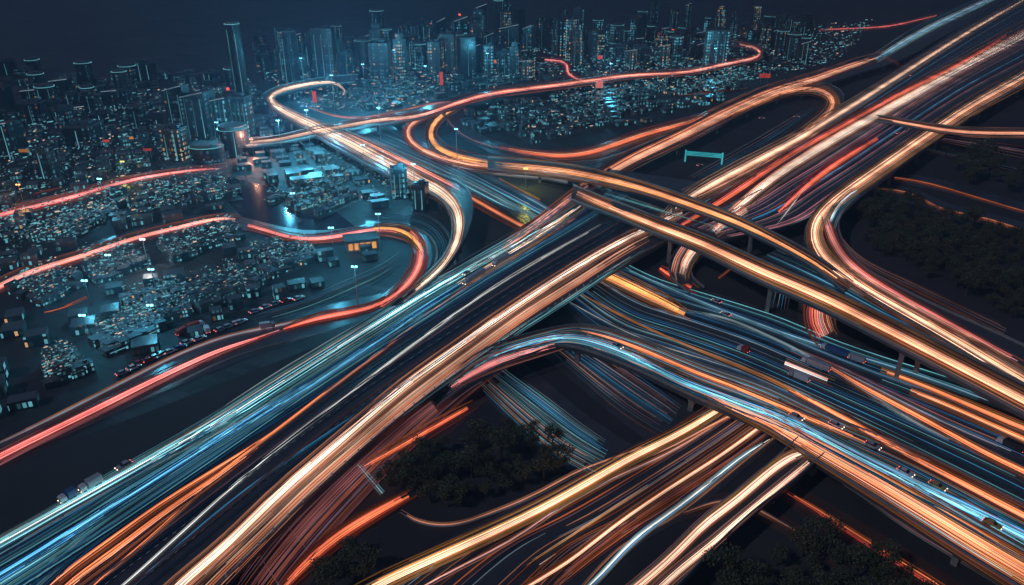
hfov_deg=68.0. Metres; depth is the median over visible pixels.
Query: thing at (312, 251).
house
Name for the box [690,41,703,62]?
office block
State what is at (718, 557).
broadleaf tree
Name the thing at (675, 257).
light trail
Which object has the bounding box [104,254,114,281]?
floodlight mast
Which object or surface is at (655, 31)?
office block
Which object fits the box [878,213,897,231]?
broadleaf tree
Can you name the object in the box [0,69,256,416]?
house
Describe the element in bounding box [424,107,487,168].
light trail
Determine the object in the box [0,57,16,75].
office block
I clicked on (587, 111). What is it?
house
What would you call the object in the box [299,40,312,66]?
office block
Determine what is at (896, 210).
broadleaf tree
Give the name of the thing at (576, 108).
house
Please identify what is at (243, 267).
house
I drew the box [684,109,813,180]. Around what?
light trail
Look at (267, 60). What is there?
office block
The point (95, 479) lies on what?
lorry
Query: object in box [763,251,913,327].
light trail
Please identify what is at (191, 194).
pavement
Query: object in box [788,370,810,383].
lorry
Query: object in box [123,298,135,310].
house
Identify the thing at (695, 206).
light trail
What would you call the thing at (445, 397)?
flyover
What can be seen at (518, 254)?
light trail
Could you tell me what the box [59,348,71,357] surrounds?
house
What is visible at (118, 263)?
house
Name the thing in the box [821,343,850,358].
lorry
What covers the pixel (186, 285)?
house
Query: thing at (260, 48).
office block
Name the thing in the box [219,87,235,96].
office block
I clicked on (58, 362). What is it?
house
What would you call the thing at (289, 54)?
tower
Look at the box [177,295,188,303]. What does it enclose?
house
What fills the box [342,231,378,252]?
pavilion
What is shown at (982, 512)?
light trail
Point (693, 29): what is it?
office block
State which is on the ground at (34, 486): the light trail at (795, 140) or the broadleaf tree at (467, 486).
the broadleaf tree at (467, 486)
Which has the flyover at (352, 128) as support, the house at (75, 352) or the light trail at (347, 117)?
the light trail at (347, 117)
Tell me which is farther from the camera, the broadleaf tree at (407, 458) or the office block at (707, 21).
the office block at (707, 21)
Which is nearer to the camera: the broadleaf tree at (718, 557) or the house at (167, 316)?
the broadleaf tree at (718, 557)
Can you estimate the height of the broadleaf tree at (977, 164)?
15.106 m
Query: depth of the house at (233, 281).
349.06 m
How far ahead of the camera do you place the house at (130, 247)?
390.52 m
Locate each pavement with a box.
[24,274,84,307]
[25,209,120,242]
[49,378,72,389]
[78,255,151,286]
[137,179,242,212]
[156,240,236,265]
[255,243,315,282]
[263,188,360,218]
[477,103,645,145]
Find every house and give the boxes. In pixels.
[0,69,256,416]
[3,279,20,295]
[12,287,31,299]
[18,277,27,285]
[20,282,31,288]
[25,293,40,302]
[26,275,36,281]
[27,228,40,241]
[29,276,44,282]
[30,282,46,293]
[32,293,53,306]
[39,225,51,233]
[40,231,50,240]
[40,357,51,364]
[40,361,57,377]
[41,375,60,389]
[42,275,52,280]
[43,348,59,360]
[44,283,66,293]
[46,290,64,304]
[47,363,67,382]
[48,229,60,240]
[48,270,61,276]
[48,276,63,284]
[54,232,75,238]
[55,218,70,222]
[56,357,73,364]
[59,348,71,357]
[60,223,72,233]
[60,355,76,365]
[61,269,74,276]
[61,281,74,291]
[65,359,86,379]
[65,367,70,378]
[66,279,83,289]
[67,270,83,280]
[69,357,95,373]
[70,226,88,234]
[71,347,80,356]
[72,220,82,225]
[75,220,94,228]
[78,215,92,220]
[80,259,93,271]
[85,211,100,214]
[87,269,99,278]
[87,329,115,347]
[88,326,102,335]
[90,215,105,223]
[90,265,108,274]
[91,274,103,284]
[91,322,110,331]
[93,255,107,262]
[96,259,114,271]
[98,210,110,218]
[98,334,116,346]
[99,342,127,357]
[101,206,118,211]
[101,272,115,281]
[102,319,116,328]
[105,249,124,260]
[108,270,122,277]
[111,261,121,270]
[112,313,126,322]
[112,333,130,350]
[113,326,129,334]
[114,243,134,250]
[114,264,128,275]
[115,321,130,327]
[117,255,128,262]
[118,290,137,305]
[122,261,136,272]
[122,310,135,316]
[122,328,141,338]
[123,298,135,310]
[124,248,140,254]
[125,254,135,261]
[125,316,139,325]
[128,323,141,329]
[129,298,148,309]
[130,257,143,269]
[131,251,142,257]
[134,293,143,300]
[135,318,151,326]
[137,254,151,266]
[137,326,149,335]
[141,286,154,295]
[141,302,155,312]
[142,187,150,193]
[142,313,162,321]
[143,295,152,302]
[146,324,156,334]
[147,189,156,200]
[147,315,167,332]
[150,200,164,209]
[151,293,164,300]
[153,187,168,192]
[153,286,163,293]
[153,299,166,310]
[156,283,173,292]
[157,243,174,252]
[157,306,171,321]
[162,189,170,198]
[162,292,173,296]
[164,247,174,256]
[164,295,177,307]
[166,195,176,204]
[167,283,179,291]
[168,250,181,263]
[170,305,184,320]
[171,286,183,295]
[172,180,181,190]
[172,239,182,247]
[175,244,185,249]
[177,190,186,197]
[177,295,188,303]
[178,302,193,317]
[179,231,191,237]
[179,247,197,259]
[179,282,191,289]
[180,197,197,205]
[180,236,196,245]
[181,185,192,192]
[181,287,198,300]
[185,239,196,247]
[186,179,194,186]
[187,243,377,338]
[189,228,201,234]
[189,243,201,253]
[189,277,208,284]
[189,291,204,306]
[193,188,200,195]
[194,298,209,313]
[195,224,211,231]
[195,287,214,295]
[196,232,208,242]
[198,176,206,185]
[198,191,207,202]
[200,241,211,250]
[201,269,215,277]
[201,281,215,287]
[202,295,222,306]
[203,230,217,234]
[204,185,219,192]
[207,236,224,247]
[207,275,224,284]
[208,192,221,200]
[208,233,218,238]
[210,220,221,228]
[211,175,219,183]
[212,283,225,289]
[214,287,229,304]
[216,269,229,276]
[217,229,227,237]
[219,219,233,226]
[223,189,236,198]
[223,232,234,241]
[224,223,234,227]
[224,277,237,284]
[224,284,238,294]
[226,225,241,231]
[226,271,240,276]
[228,230,245,240]
[228,262,241,270]
[234,274,249,282]
[235,264,248,272]
[235,283,246,297]
[236,87,388,208]
[240,269,257,277]
[240,278,257,284]
[249,273,268,286]
[252,249,262,258]
[255,261,276,273]
[256,254,268,263]
[260,243,271,253]
[262,265,278,279]
[263,249,278,257]
[265,194,282,202]
[268,256,282,265]
[272,243,279,251]
[273,241,289,250]
[275,265,291,274]
[278,251,286,256]
[280,191,290,198]
[282,246,294,251]
[282,257,294,269]
[285,196,296,205]
[286,250,297,257]
[290,242,302,250]
[291,185,301,194]
[293,255,302,267]
[294,194,304,202]
[294,202,306,210]
[294,248,305,254]
[298,253,312,265]
[299,191,313,199]
[302,185,311,191]
[302,198,316,208]
[302,242,312,247]
[306,248,317,260]
[311,179,323,188]
[311,187,324,193]
[313,192,324,203]
[313,206,323,216]
[315,205,331,213]
[321,182,330,191]
[323,192,330,200]
[325,202,335,208]
[329,182,340,190]
[329,189,338,197]
[330,196,344,205]
[335,186,348,194]
[340,193,349,201]
[347,42,774,109]
[348,190,357,198]
[460,61,787,132]
[486,109,493,116]
[487,99,635,143]
[502,117,509,121]
[504,108,513,114]
[519,123,526,131]
[521,113,529,118]
[525,105,534,111]
[530,130,539,137]
[533,123,541,128]
[545,129,559,134]
[553,108,562,113]
[553,116,560,124]
[557,100,566,107]
[561,123,574,130]
[568,115,578,120]
[573,106,579,111]
[582,119,590,125]
[584,109,591,116]
[586,103,596,108]
[598,116,608,121]
[605,107,612,113]
[618,110,624,118]
[630,109,643,114]
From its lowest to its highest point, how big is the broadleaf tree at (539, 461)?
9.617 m
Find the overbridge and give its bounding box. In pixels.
[875,115,1023,154]
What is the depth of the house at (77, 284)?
351.65 m
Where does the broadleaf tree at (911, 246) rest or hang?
on the ground at (34, 486)
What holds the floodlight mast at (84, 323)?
on the city ground at (58, 38)
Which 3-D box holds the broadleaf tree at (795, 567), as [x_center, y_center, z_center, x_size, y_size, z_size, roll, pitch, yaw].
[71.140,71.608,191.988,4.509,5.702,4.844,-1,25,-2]
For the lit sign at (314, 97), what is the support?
on the city ground at (58, 38)
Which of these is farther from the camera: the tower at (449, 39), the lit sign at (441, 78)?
the tower at (449, 39)
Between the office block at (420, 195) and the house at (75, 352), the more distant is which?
the office block at (420, 195)
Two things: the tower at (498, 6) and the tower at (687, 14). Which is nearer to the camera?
the tower at (498, 6)
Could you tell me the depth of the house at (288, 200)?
457.94 m
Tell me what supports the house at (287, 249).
on the pavement at (284, 274)
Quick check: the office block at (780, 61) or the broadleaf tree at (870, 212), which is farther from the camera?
the office block at (780, 61)
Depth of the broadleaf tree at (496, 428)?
241.19 m
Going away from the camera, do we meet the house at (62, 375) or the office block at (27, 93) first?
the house at (62, 375)
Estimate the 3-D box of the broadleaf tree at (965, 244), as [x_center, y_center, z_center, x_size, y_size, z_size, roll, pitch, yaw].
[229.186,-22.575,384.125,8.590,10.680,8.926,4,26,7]
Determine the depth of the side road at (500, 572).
212.33 m
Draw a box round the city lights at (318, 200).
[0,22,851,371]
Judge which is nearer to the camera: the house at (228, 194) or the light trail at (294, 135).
the house at (228, 194)
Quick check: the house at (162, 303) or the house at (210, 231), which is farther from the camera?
the house at (210, 231)
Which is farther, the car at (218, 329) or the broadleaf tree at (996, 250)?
the broadleaf tree at (996, 250)
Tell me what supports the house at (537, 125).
on the pavement at (543, 137)
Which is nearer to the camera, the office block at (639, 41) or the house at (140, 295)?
the house at (140, 295)
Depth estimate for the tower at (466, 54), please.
845.83 m
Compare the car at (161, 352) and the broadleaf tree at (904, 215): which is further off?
the broadleaf tree at (904, 215)
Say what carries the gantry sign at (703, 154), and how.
on the ground at (34, 486)
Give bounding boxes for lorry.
[57,485,77,502]
[77,472,102,492]
[174,325,188,336]
[183,320,204,326]
[203,324,210,333]
[259,321,275,329]
[462,267,484,284]
[492,252,508,265]
[737,344,749,353]
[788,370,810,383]
[801,356,831,372]
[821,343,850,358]
[847,352,866,364]
[996,436,1023,453]
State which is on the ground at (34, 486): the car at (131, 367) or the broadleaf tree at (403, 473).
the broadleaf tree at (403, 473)
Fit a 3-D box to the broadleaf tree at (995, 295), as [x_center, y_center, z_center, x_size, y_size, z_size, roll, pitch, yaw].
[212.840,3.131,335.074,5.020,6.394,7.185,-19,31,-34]
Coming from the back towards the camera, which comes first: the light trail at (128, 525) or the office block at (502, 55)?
the office block at (502, 55)
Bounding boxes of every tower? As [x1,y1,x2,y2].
[161,84,189,124]
[179,88,215,140]
[224,21,249,93]
[273,24,283,47]
[278,28,300,83]
[309,25,337,77]
[331,24,342,49]
[335,36,341,51]
[354,37,370,74]
[368,23,381,39]
[368,39,391,81]
[369,8,384,27]
[381,27,392,73]
[391,28,409,78]
[398,23,416,34]
[403,33,418,69]
[417,14,426,41]
[426,20,436,69]
[427,39,444,75]
[433,17,445,34]
[439,31,456,75]
[450,14,467,33]
[456,32,463,35]
[456,34,475,78]
[469,20,480,44]
[471,8,487,43]
[476,4,487,30]
[482,32,492,43]
[494,0,502,36]
[499,23,518,45]
[500,9,510,25]
[503,0,511,21]
[508,38,521,77]
[514,7,524,42]
[523,25,533,59]
[535,14,548,51]
[548,25,556,55]
[549,15,559,25]
[555,17,567,56]
[562,6,567,16]
[565,16,576,60]
[571,20,583,69]
[573,6,583,28]
[588,28,597,62]
[650,0,658,27]
[669,6,679,29]
[683,3,691,26]
[702,26,729,69]
[715,3,725,26]
[752,5,761,29]
[774,13,794,31]
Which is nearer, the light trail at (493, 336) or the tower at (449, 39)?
the light trail at (493, 336)
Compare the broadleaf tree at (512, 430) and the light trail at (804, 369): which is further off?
the light trail at (804, 369)
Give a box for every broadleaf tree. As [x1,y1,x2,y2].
[307,555,335,578]
[311,559,342,584]
[332,546,355,572]
[336,536,360,549]
[341,542,381,579]
[371,460,398,486]
[390,448,417,479]
[394,466,420,492]
[399,451,417,468]
[409,461,435,488]
[411,433,437,451]
[415,478,441,503]
[416,442,437,472]
[428,455,447,479]
[434,478,466,507]
[435,434,451,451]
[438,450,454,467]
[440,450,469,474]
[443,474,458,493]
[455,480,474,497]
[457,430,481,451]
[459,444,485,478]
[463,418,491,444]
[473,460,501,483]
[478,477,494,496]
[481,445,498,469]
[484,426,517,460]
[485,424,507,447]
[494,470,513,490]
[501,416,515,433]
[507,421,527,442]
[509,459,531,484]
[510,453,523,466]
[515,424,539,451]
[528,419,542,429]
[528,452,560,479]
[538,443,552,461]
[542,440,575,473]
[543,423,565,444]
[701,542,745,584]
[721,570,742,584]
[735,558,765,584]
[743,574,767,584]
[756,563,776,584]
[766,541,788,565]
[777,567,810,584]
[784,562,802,575]
[785,523,824,556]
[803,512,847,551]
[805,555,823,572]
[809,564,839,584]
[825,540,852,565]
[831,564,854,584]
[844,574,872,584]
[846,542,880,577]
[859,197,873,216]
[862,203,883,227]
[862,227,874,241]
[867,538,902,572]
[868,235,877,251]
[868,558,897,584]
[869,188,883,202]
[870,195,888,211]
[874,221,893,243]
[876,574,914,584]
[877,238,891,256]
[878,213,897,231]
[883,186,898,207]
[884,219,902,229]
[886,230,906,252]
[889,197,908,219]
[892,216,905,229]
[895,236,918,260]
[896,562,918,584]
[897,232,912,246]
[898,213,910,225]
[901,187,921,203]
[909,251,924,266]
[913,193,925,205]
[914,198,927,209]
[915,201,926,215]
[917,578,939,584]
[920,263,936,277]
[922,248,937,265]
[923,203,939,222]
[924,251,943,268]
[926,215,948,228]
[933,214,952,231]
[936,250,951,268]
[937,206,959,218]
[941,236,963,251]
[944,255,963,279]
[950,152,969,170]
[950,267,966,287]
[956,205,981,231]
[956,238,973,255]
[957,159,976,176]
[960,224,977,240]
[960,265,973,285]
[960,272,980,294]
[961,244,983,262]
[964,168,977,184]
[965,145,976,154]
[966,206,986,226]
[967,152,981,163]
[971,140,984,156]
[971,157,989,179]
[972,165,987,181]
[973,265,999,286]
[974,275,991,294]
[976,254,1001,274]
[979,219,996,235]
[979,241,1002,257]
[981,147,995,166]
[983,137,999,153]
[983,157,1001,177]
[983,222,997,241]
[985,293,1003,305]
[988,277,1005,293]
[992,169,1002,181]
[992,226,1006,236]
[993,153,1010,168]
[995,220,1005,234]
[996,298,1013,313]
[999,262,1023,294]
[1000,286,1016,299]
[1002,171,1020,189]
[1002,226,1016,238]
[1004,174,1019,192]
[1006,295,1023,307]
[1008,287,1023,306]
[1009,305,1023,318]
[1010,167,1023,180]
[1012,226,1023,246]
[1018,160,1023,176]
[1018,238,1023,255]
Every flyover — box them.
[0,168,761,584]
[245,40,764,147]
[263,74,472,306]
[430,323,1023,584]
[488,156,853,293]
[568,184,1023,418]
[571,0,1013,193]
[628,436,824,584]
[659,0,1023,242]
[668,203,753,294]
[737,81,844,172]
[761,249,1023,419]
[803,69,1023,380]
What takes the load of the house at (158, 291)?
on the pavement
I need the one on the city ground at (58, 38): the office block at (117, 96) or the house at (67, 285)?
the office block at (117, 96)
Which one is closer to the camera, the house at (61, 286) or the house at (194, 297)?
the house at (194, 297)
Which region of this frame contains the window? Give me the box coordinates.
[348,244,352,250]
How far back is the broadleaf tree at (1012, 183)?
478.68 m
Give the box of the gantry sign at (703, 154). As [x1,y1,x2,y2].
[684,150,723,164]
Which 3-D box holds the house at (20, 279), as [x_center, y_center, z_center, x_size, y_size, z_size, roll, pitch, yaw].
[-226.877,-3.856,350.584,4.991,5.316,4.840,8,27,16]
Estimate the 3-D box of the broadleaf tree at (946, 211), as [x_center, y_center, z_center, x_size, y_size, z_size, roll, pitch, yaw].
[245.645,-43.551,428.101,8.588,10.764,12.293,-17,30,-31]
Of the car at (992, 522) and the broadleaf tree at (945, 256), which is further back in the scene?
the broadleaf tree at (945, 256)
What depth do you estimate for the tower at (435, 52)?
846.33 m
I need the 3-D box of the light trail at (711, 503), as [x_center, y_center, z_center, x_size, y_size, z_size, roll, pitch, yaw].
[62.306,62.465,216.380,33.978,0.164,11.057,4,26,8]
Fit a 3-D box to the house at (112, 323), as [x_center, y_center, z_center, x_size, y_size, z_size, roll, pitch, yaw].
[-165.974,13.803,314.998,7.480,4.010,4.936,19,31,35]
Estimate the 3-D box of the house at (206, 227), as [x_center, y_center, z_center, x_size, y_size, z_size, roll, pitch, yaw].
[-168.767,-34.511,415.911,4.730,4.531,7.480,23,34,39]
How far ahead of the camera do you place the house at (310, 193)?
470.94 m
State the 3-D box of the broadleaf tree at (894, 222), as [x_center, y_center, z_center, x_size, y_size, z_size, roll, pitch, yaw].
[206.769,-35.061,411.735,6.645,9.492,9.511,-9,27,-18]
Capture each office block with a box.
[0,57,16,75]
[0,83,15,109]
[0,119,29,159]
[12,66,35,80]
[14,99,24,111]
[16,98,52,125]
[19,88,35,98]
[24,57,41,70]
[26,70,45,82]
[31,145,63,179]
[33,82,56,100]
[48,77,73,94]
[49,104,73,119]
[61,119,107,148]
[62,90,78,104]
[71,105,85,114]
[73,59,95,84]
[78,89,99,114]
[79,84,94,93]
[89,108,110,123]
[100,88,130,108]
[111,68,129,89]
[117,62,136,81]
[126,102,146,129]
[135,59,156,80]
[144,112,164,128]
[156,70,170,79]
[158,123,189,161]
[162,108,167,124]
[188,140,225,163]
[201,69,221,82]
[209,97,230,136]
[216,121,251,157]
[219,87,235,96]
[223,65,233,89]
[223,92,256,136]
[252,29,268,58]
[254,44,269,66]
[260,50,275,79]
[273,46,283,81]
[296,33,304,52]
[298,52,307,78]
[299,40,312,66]
[304,30,310,40]
[336,50,352,74]
[342,34,357,56]
[347,49,355,70]
[390,162,407,199]
[411,179,429,211]
[414,41,426,69]
[445,23,450,30]
[476,44,483,72]
[484,43,493,76]
[493,36,498,57]
[495,43,510,64]
[496,49,509,76]
[519,33,522,48]
[520,59,534,78]
[521,49,527,60]
[583,26,591,38]
[583,38,587,55]
[593,18,603,29]
[597,30,605,52]
[597,50,608,60]
[602,28,609,45]
[606,20,614,28]
[609,22,623,52]
[614,44,624,65]
[622,40,636,54]
[623,28,630,40]
[624,49,637,69]
[630,16,637,40]
[633,44,650,67]
[636,38,645,44]
[637,10,647,32]
[644,27,656,37]
[646,24,654,45]
[653,46,657,55]
[656,31,668,45]
[657,44,670,66]
[666,29,675,43]
[669,34,683,64]
[674,29,692,51]
[682,51,692,61]
[685,26,697,43]
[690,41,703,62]
[693,30,704,42]
[704,16,710,30]
[728,11,737,32]
[739,22,749,41]
[747,28,754,39]
[751,28,760,42]
[756,19,763,29]
[759,23,771,48]
[764,14,775,28]
[769,28,777,46]
[769,57,788,69]
[774,29,789,57]
[784,32,801,62]
[792,40,810,64]
[793,20,799,31]
[797,23,806,34]
[800,13,814,34]
[801,35,811,40]
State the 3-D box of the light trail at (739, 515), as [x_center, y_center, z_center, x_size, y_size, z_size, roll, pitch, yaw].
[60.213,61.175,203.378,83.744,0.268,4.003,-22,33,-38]
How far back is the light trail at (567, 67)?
879.95 m
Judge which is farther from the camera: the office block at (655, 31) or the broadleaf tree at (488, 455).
the office block at (655, 31)
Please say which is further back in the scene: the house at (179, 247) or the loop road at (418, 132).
the loop road at (418, 132)
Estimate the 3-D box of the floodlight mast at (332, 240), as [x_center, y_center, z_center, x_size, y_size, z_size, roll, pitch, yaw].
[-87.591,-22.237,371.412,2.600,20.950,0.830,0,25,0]
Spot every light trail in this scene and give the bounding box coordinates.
[0,164,226,218]
[0,187,630,584]
[0,203,582,554]
[0,213,240,292]
[0,275,476,584]
[0,314,320,442]
[0,326,286,464]
[27,227,567,584]
[44,296,86,312]
[51,393,322,584]
[56,440,264,584]
[71,199,680,584]
[93,218,574,584]
[121,224,600,584]
[122,330,335,408]
[135,231,626,584]
[163,209,690,584]
[190,237,647,584]
[239,368,506,584]
[247,223,415,243]
[250,104,450,144]
[253,254,404,321]
[266,80,463,295]
[279,489,416,584]
[283,284,407,330]
[292,212,582,418]
[306,101,448,118]
[342,130,464,197]
[355,408,722,584]
[356,127,548,221]
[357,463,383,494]
[362,400,474,467]
[370,213,451,268]
[372,229,427,308]
[373,224,425,254]
[387,41,762,122]
[389,248,647,423]
[396,402,823,584]
[400,446,643,526]
[402,118,511,174]
[417,206,456,281]
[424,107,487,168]
[425,424,717,584]
[439,158,566,183]
[448,119,554,160]
[449,338,562,389]
[450,331,1023,549]
[456,203,584,286]
[464,331,706,370]
[471,193,523,228]
[481,369,606,473]
[487,156,845,284]
[489,326,1023,584]
[499,178,538,200]
[500,108,718,161]
[501,183,596,248]
[521,427,760,584]
[527,485,646,564]
[533,168,596,182]
[545,56,582,82]
[554,351,679,434]
[554,434,770,584]
[567,265,1023,500]
[569,134,667,163]
[569,302,745,374]
[575,188,1023,410]
[580,328,869,448]
[581,294,829,413]
[582,51,881,191]
[587,440,767,584]
[597,187,716,226]
[600,271,693,319]
[623,269,987,400]
[626,448,804,584]
[651,458,809,584]
[657,416,729,453]
[658,266,698,293]
[660,0,1023,219]
[669,2,1023,236]
[671,246,684,271]
[671,499,793,530]
[674,205,748,279]
[676,30,1009,226]
[682,118,826,200]
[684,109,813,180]
[690,311,960,443]
[703,390,1023,584]
[713,23,1023,231]
[730,82,840,183]
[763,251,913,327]
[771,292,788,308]
[777,129,884,214]
[777,183,806,223]
[783,358,834,386]
[784,348,1016,454]
[787,491,944,584]
[788,385,1023,522]
[803,304,839,348]
[806,68,1023,380]
[820,212,1023,368]
[822,13,937,31]
[824,187,859,228]
[825,361,1023,476]
[838,273,994,366]
[842,237,1005,333]
[844,485,999,584]
[874,0,993,61]
[878,116,1023,137]
[879,188,1016,227]
[880,367,1023,434]
[894,177,1022,211]
[909,386,1023,443]
[928,148,1016,171]
[941,136,1023,157]
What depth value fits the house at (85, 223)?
423.29 m
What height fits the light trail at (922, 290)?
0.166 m
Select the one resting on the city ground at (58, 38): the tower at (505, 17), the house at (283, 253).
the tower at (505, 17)
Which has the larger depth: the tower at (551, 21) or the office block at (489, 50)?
the tower at (551, 21)
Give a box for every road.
[0,162,231,219]
[0,214,365,293]
[0,293,380,465]
[230,364,524,584]
[355,125,1023,501]
[361,220,432,319]
[382,398,828,584]
[400,109,604,184]
[446,110,707,165]
[487,363,631,474]
[544,351,687,438]
[675,493,851,569]
[779,484,963,584]
[793,303,852,345]
[865,183,1023,229]
[890,173,1023,213]
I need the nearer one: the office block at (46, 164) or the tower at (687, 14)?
the office block at (46, 164)
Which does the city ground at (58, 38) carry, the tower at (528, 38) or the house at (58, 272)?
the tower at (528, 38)
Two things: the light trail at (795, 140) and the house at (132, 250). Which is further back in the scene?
the light trail at (795, 140)
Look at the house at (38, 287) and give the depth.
341.66 m
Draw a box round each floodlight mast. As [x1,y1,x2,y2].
[78,314,88,336]
[81,280,91,305]
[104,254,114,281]
[139,238,148,265]
[328,227,334,259]
[351,266,358,304]
[375,213,380,250]
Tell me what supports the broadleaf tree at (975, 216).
on the ground at (34, 486)
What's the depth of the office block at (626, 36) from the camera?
1108.95 m
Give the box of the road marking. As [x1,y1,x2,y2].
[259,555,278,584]
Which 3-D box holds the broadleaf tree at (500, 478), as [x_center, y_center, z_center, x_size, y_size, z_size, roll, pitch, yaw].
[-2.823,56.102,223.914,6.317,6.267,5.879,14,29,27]
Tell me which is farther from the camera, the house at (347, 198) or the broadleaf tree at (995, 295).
the house at (347, 198)
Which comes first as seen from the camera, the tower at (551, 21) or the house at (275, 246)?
the house at (275, 246)
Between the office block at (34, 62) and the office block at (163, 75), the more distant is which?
the office block at (34, 62)
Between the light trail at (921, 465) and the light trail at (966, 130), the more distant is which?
the light trail at (966, 130)
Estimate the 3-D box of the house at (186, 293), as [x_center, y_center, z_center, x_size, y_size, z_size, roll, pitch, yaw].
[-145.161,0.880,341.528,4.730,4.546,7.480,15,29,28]
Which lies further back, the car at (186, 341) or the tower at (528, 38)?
the tower at (528, 38)
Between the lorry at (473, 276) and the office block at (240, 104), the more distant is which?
the office block at (240, 104)
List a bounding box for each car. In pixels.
[115,369,130,376]
[115,459,132,470]
[125,364,141,370]
[132,359,143,363]
[142,356,157,363]
[150,353,163,360]
[156,350,164,354]
[164,348,177,354]
[173,344,186,350]
[180,338,193,344]
[192,335,206,341]
[214,326,227,332]
[222,323,234,328]
[229,320,241,326]
[236,318,246,324]
[248,308,261,313]
[260,303,271,309]
[269,300,280,306]
[280,297,291,303]
[292,295,304,300]
[611,342,623,348]
[711,299,721,303]
[720,311,730,316]
[788,412,804,420]
[828,420,843,429]
[864,440,881,450]
[896,466,914,477]
[928,480,947,491]
[982,517,1003,530]
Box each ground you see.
[0,0,799,469]
[0,0,1023,584]
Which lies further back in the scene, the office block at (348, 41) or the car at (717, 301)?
the office block at (348, 41)
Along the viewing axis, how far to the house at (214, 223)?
417.18 m
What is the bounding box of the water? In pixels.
[226,177,353,241]
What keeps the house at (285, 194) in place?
on the pavement at (282, 202)
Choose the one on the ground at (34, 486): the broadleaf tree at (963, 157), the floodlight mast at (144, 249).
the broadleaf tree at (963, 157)
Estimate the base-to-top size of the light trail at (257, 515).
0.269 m
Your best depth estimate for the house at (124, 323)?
312.55 m
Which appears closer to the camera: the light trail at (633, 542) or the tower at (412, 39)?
the light trail at (633, 542)
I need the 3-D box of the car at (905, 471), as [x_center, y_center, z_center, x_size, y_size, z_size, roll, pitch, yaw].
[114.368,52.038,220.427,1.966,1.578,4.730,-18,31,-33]
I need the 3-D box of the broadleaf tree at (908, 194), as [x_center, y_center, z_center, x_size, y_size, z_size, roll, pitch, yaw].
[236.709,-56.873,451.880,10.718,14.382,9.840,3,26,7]
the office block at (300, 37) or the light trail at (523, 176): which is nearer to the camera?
the light trail at (523, 176)
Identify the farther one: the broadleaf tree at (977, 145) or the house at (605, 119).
the house at (605, 119)
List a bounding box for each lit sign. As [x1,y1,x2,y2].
[18,149,30,162]
[143,148,152,161]
[312,91,316,108]
[439,72,442,90]
[596,81,602,90]
[759,74,770,84]
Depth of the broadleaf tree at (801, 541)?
198.21 m
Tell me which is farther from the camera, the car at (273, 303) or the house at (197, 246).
the house at (197, 246)
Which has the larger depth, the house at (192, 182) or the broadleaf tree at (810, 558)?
the house at (192, 182)
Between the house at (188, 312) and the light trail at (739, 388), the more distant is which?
the house at (188, 312)
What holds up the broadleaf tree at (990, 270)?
on the ground at (34, 486)
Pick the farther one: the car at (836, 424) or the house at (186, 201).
the house at (186, 201)
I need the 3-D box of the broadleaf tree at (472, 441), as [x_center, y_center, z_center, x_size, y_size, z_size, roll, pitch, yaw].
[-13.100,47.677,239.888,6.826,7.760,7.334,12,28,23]
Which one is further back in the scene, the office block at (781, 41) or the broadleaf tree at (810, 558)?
the office block at (781, 41)
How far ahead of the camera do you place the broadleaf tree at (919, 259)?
373.53 m
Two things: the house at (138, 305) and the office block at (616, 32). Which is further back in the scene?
the office block at (616, 32)
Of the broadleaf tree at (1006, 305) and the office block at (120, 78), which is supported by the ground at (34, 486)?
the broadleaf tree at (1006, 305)
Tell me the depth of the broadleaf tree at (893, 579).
184.39 m
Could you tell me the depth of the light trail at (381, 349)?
279.22 m
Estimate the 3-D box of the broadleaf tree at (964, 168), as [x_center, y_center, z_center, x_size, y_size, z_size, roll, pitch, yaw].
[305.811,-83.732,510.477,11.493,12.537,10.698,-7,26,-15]
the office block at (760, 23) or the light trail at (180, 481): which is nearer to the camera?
the light trail at (180, 481)
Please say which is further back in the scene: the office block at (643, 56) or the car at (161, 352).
the office block at (643, 56)
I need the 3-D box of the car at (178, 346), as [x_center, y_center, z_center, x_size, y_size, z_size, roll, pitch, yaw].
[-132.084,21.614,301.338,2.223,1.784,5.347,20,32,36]
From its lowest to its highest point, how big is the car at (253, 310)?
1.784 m
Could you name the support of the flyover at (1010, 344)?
on the ground at (34, 486)
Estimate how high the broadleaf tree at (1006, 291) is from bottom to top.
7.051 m
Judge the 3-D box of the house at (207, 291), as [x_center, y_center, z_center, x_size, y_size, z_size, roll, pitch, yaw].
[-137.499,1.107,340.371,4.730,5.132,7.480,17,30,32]
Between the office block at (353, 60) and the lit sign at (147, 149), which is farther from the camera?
the office block at (353, 60)
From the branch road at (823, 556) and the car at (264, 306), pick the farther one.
the car at (264, 306)
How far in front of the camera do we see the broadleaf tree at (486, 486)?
220.88 m
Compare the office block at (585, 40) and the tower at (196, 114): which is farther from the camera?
the office block at (585, 40)
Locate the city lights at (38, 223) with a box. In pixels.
[0,19,872,376]
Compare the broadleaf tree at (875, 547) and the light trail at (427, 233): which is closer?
the broadleaf tree at (875, 547)
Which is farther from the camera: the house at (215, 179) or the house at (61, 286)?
the house at (215, 179)
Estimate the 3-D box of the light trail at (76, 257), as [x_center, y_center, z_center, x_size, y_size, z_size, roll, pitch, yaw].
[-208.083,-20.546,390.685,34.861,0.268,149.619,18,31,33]

